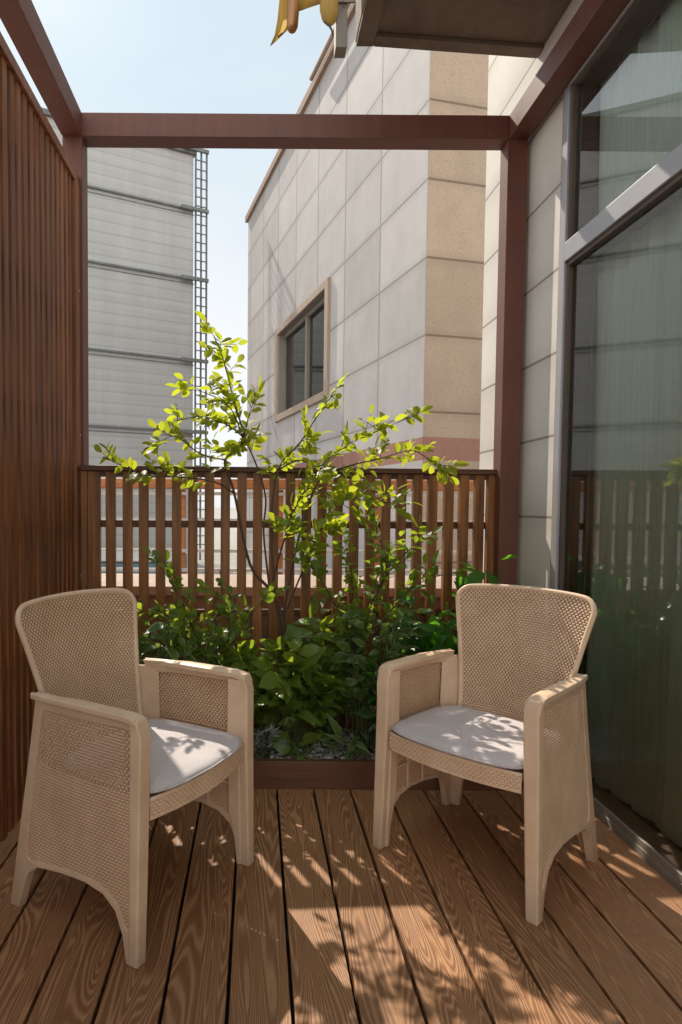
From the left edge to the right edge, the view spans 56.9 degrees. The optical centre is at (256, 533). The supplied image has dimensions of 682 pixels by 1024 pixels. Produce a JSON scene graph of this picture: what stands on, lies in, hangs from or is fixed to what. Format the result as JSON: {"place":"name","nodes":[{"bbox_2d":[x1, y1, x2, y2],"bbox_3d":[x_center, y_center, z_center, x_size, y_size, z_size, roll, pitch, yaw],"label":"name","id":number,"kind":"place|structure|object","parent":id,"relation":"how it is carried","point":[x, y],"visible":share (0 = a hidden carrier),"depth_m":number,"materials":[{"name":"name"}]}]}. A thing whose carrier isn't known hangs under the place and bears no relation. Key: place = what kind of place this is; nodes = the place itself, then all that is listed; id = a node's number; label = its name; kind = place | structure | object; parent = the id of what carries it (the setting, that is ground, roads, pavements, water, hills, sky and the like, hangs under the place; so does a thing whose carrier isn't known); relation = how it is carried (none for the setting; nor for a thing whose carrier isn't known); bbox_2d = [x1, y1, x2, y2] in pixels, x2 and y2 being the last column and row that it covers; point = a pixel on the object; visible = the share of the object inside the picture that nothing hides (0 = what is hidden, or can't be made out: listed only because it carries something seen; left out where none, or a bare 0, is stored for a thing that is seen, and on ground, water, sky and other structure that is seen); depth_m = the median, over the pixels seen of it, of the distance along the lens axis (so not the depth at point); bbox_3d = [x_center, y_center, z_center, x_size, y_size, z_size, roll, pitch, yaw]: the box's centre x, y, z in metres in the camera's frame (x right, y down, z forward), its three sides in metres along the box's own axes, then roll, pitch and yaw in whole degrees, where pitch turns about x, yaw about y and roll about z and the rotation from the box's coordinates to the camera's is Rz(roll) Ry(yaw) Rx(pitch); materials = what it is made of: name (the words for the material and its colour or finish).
{"place":"outdoors","nodes":[
{"label":"outdoors","id":0,"kind":"place"},
{"bbox_2d":[101,552,187,573],"bbox_3d":[-1.680,0.680,7.037,1.730,0.903,1.280,0,3,0],"label":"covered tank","id":1,"kind":"object","parent":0,"point":[119,559],"visible":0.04,"depth_m":6.42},
{"bbox_2d":[0,0,333,507],"label":"sky","id":2,"kind":"structure","parent":0,"point":[114,56],"materials":[{"name":"blue"}]},
{"bbox_2d":[187,507,251,573],"bbox_3d":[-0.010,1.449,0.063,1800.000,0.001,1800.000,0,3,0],"label":"ground","id":3,"kind":"structure","parent":0,"point":[217,538],"depth_m":25.01,"materials":[{"name":"beige concrete"}]},
{"bbox_2d":[41,107,195,561],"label":"clad tower","id":4,"kind":"structure","parent":3,"relation":"on","point":[140,290],"depth_m":15.16,"materials":[{"name":"grey metal"}]},
{"bbox_2d":[181,148,208,559],"bbox_3d":[-1.573,-4.479,15.742,0.712,10.354,0.140,-1,3,-26],"label":"cage ladder","id":5,"kind":"object","parent":4,"relation":"attached to","point":[201,210],"visible":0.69,"depth_m":15.75,"materials":[{"name":"metal"}]},
{"bbox_2d":[93,793,425,1023],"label":"deck subframe","id":6,"kind":"object","parent":3,"relation":"on","point":[230,961],"depth_m":1.77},
{"bbox_2d":[80,465,496,732],"bbox_3d":[0.173,0.414,3.179,2.093,1.498,0.095,0,3,-3],"label":"slat fence","id":7,"kind":"object","parent":6,"relation":"on","point":[92,523],"visible":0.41,"depth_m":3.13,"materials":[{"name":"brown wood"}]},
{"bbox_2d":[54,732,523,793],"bbox_3d":[0.220,1.028,2.873,2.182,0.138,0.468,0,3,0],"label":"planter box","id":8,"kind":"object","parent":6,"relation":"on","point":[335,774],"visible":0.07,"depth_m":2.64,"materials":[{"name":"brown wood"}]},
{"bbox_2d":[109,599,236,719],"bbox_3d":[-0.366,0.651,2.834,0.620,0.670,0.457,0,3,0],"label":"pointed leaf plant","id":9,"kind":"object","parent":8,"relation":"in","point":[148,644],"visible":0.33,"depth_m":2.81,"materials":[{"name":"green plant"}]},
{"bbox_2d":[122,546,290,719],"bbox_3d":[-0.235,0.465,2.800,0.784,0.815,0.273,0,3,0],"label":"leaf shrub","id":10,"kind":"object","parent":8,"relation":"in","point":[227,606],"visible":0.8,"depth_m":2.81,"materials":[{"name":"green plant"}]},
{"bbox_2d":[200,633,284,725],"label":"leafy ground plant","id":11,"kind":"object","parent":8,"relation":"in","point":[251,647],"visible":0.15,"depth_m":2.86,"materials":[{"name":"green plant"}]},
{"bbox_2d":[222,624,347,749],"bbox_3d":[0.125,0.700,2.808,0.599,0.580,0.444,0,3,0],"label":"broad leaf plant","id":12,"kind":"object","parent":8,"relation":"in","point":[284,694],"visible":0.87,"depth_m":2.75,"materials":[{"name":"green plant"}]},
{"bbox_2d":[253,726,375,758],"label":"gravel","id":13,"kind":"structure","parent":8,"relation":"in","point":[319,750],"depth_m":2.81,"materials":[{"name":"grey gravel"}]},
{"bbox_2d":[253,723,282,758],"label":"silver fern","id":14,"kind":"object","parent":13,"relation":"on","point":[260,743],"visible":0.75,"depth_m":2.71,"materials":[{"name":"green plant"}]},
{"bbox_2d":[94,311,469,716],"bbox_3d":[0.100,-0.041,2.803,1.674,1.878,0.356,1,3,5],"label":"tall shrub","id":15,"kind":"object","parent":13,"relation":"on","point":[337,495],"visible":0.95,"depth_m":2.79,"materials":[{"name":"green plant"}]},
{"bbox_2d":[268,727,323,759],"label":"round leaf plant","id":16,"kind":"object","parent":13,"relation":"on","point":[287,747],"visible":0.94,"depth_m":2.70,"materials":[{"name":"green plant"}]},
{"bbox_2d":[271,590,380,741],"bbox_3d":[0.323,0.626,2.930,0.528,0.719,0.396,0,3,0],"label":"upright leaf plant","id":17,"kind":"object","parent":8,"relation":"in","point":[313,624],"visible":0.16,"depth_m":2.91,"materials":[{"name":"green plant"}]},
{"bbox_2d":[318,713,375,758],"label":"hosta plant","id":18,"kind":"object","parent":8,"relation":"in","point":[352,749],"visible":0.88,"depth_m":2.69,"materials":[{"name":"green plant"}]},
{"bbox_2d":[321,603,420,752],"bbox_3d":[0.532,0.651,2.821,0.478,0.683,0.371,0,3,0],"label":"variegated plant","id":19,"kind":"object","parent":8,"relation":"in","point":[353,675],"visible":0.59,"depth_m":2.77,"materials":[{"name":"green plant"}]},
{"bbox_2d":[281,498,474,733],"bbox_3d":[0.545,0.389,2.804,0.878,1.096,0.291,0,3,0],"label":"arching shrub","id":20,"kind":"object","parent":8,"relation":"in","point":[387,559],"visible":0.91,"depth_m":2.77,"materials":[{"name":"green plant"}]},
{"bbox_2d":[354,653,440,725],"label":"shrub","id":21,"kind":"object","parent":8,"relation":"in","point":[372,697],"visible":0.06,"depth_m":2.76,"materials":[{"name":"green plant"}]},
{"bbox_2d":[385,577,506,701],"bbox_3d":[0.883,0.598,2.908,0.589,0.787,0.446,0,3,0],"label":"glossy plant","id":22,"kind":"object","parent":8,"relation":"in","point":[433,635],"visible":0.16,"depth_m":2.88,"materials":[{"name":"green plant"}]},
{"bbox_2d":[455,555,528,702],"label":"young glossy plant","id":23,"kind":"object","parent":8,"relation":"in","point":[475,577],"visible":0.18,"depth_m":2.98,"materials":[{"name":"green plant"}]},
{"bbox_2d":[0,0,629,709],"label":"pergola frame","id":24,"kind":"object","parent":6,"relation":"on","point":[566,58],"visible":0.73,"depth_m":3.04,"materials":[{"name":"brown paint"}]},
{"bbox_2d":[0,32,81,841],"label":"slat screen","id":25,"kind":"object","parent":24,"relation":"attached to","point":[40,434],"visible":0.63,"depth_m":2.46,"materials":[{"name":"brown wood"}]},
{"bbox_2d":[0,789,681,1023],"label":"deck","id":26,"kind":"structure","parent":6,"relation":"on","point":[601,943],"depth_m":1.77,"materials":[{"name":"brown wood"}]},
{"bbox_2d":[11,588,253,969],"bbox_3d":[-0.388,0.658,1.970,0.597,0.908,0.578,2,3,31],"label":"armchair","id":27,"kind":"object","parent":26,"relation":"on","point":[91,831],"visible":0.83,"depth_m":1.83,"materials":[{"name":"beige plastic"}]},
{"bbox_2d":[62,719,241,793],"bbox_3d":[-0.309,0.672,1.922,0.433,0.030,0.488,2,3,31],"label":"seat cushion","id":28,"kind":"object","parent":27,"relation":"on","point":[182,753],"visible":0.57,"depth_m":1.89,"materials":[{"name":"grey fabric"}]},
{"bbox_2d":[373,584,597,926],"bbox_3d":[0.809,0.658,2.154,0.597,0.908,0.578,-2,3,-43],"label":"armchair","id":29,"kind":"object","parent":26,"relation":"on","point":[558,804],"visible":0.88,"depth_m":2.16,"materials":[{"name":"beige plastic"}]},
{"bbox_2d":[392,706,563,769],"bbox_3d":[0.742,0.671,2.091,0.433,0.030,0.487,-2,3,-43],"label":"seat cushion","id":30,"kind":"object","parent":29,"relation":"on","point":[481,737],"visible":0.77,"depth_m":2.04,"materials":[{"name":"grey fabric"}]},
{"bbox_2d":[101,478,472,574],"bbox_3d":[-0.203,0.420,4.653,4.200,1.652,0.120,0,3,0],"label":"terrace railing","id":31,"kind":"object","parent":3,"relation":"on","point":[152,485],"visible":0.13,"depth_m":4.60,"materials":[{"name":"orange metal"}]},
{"bbox_2d":[479,0,659,712],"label":"stone side wall","id":32,"kind":"structure","parent":3,"relation":"on","point":[510,79],"depth_m":3.01,"materials":[{"name":"grey stone"}]},
{"bbox_2d":[355,0,570,57],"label":"concrete ledge","id":33,"kind":"object","parent":32,"relation":"attached to","point":[518,28],"visible":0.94,"depth_m":2.81,"materials":[{"name":"grey concrete"}]},
{"bbox_2d":[270,0,355,57],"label":"folded awning","id":34,"kind":"object","parent":33,"relation":"attached to","point":[333,12],"visible":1,"depth_m":2.80,"materials":[{"name":"yellow fabric"}]},
{"bbox_2d":[547,0,681,893],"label":"window wall","id":35,"kind":"structure","parent":32,"relation":"attached to","point":[589,236],"depth_m":2.65,"materials":[{"name":"grey metal"}]},
{"bbox_2d":[584,0,681,847],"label":"sheer curtain","id":36,"kind":"object","parent":35,"relation":"hanging from","point":[633,661],"visible":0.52,"depth_m":2.37,"materials":[{"name":"grey fabric"}]},
{"bbox_2d":[592,778,681,852],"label":"room interior","id":37,"kind":"object","parent":3,"relation":"on","point":[651,824],"depth_m":2.39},
{"bbox_2d":[101,573,481,730],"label":"parapet","id":38,"kind":"structure","parent":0,"point":[152,588],"depth_m":3.34,"materials":[{"name":"stone"}]},
{"bbox_2d":[245,2,488,575],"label":"granite building","id":39,"kind":"structure","parent":0,"point":[366,270],"depth_m":7.65,"materials":[{"name":"stone"}]},
{"bbox_2d":[274,277,330,422],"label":"window","id":40,"kind":"structure","parent":39,"relation":"in","point":[306,346],"depth_m":10.39,"materials":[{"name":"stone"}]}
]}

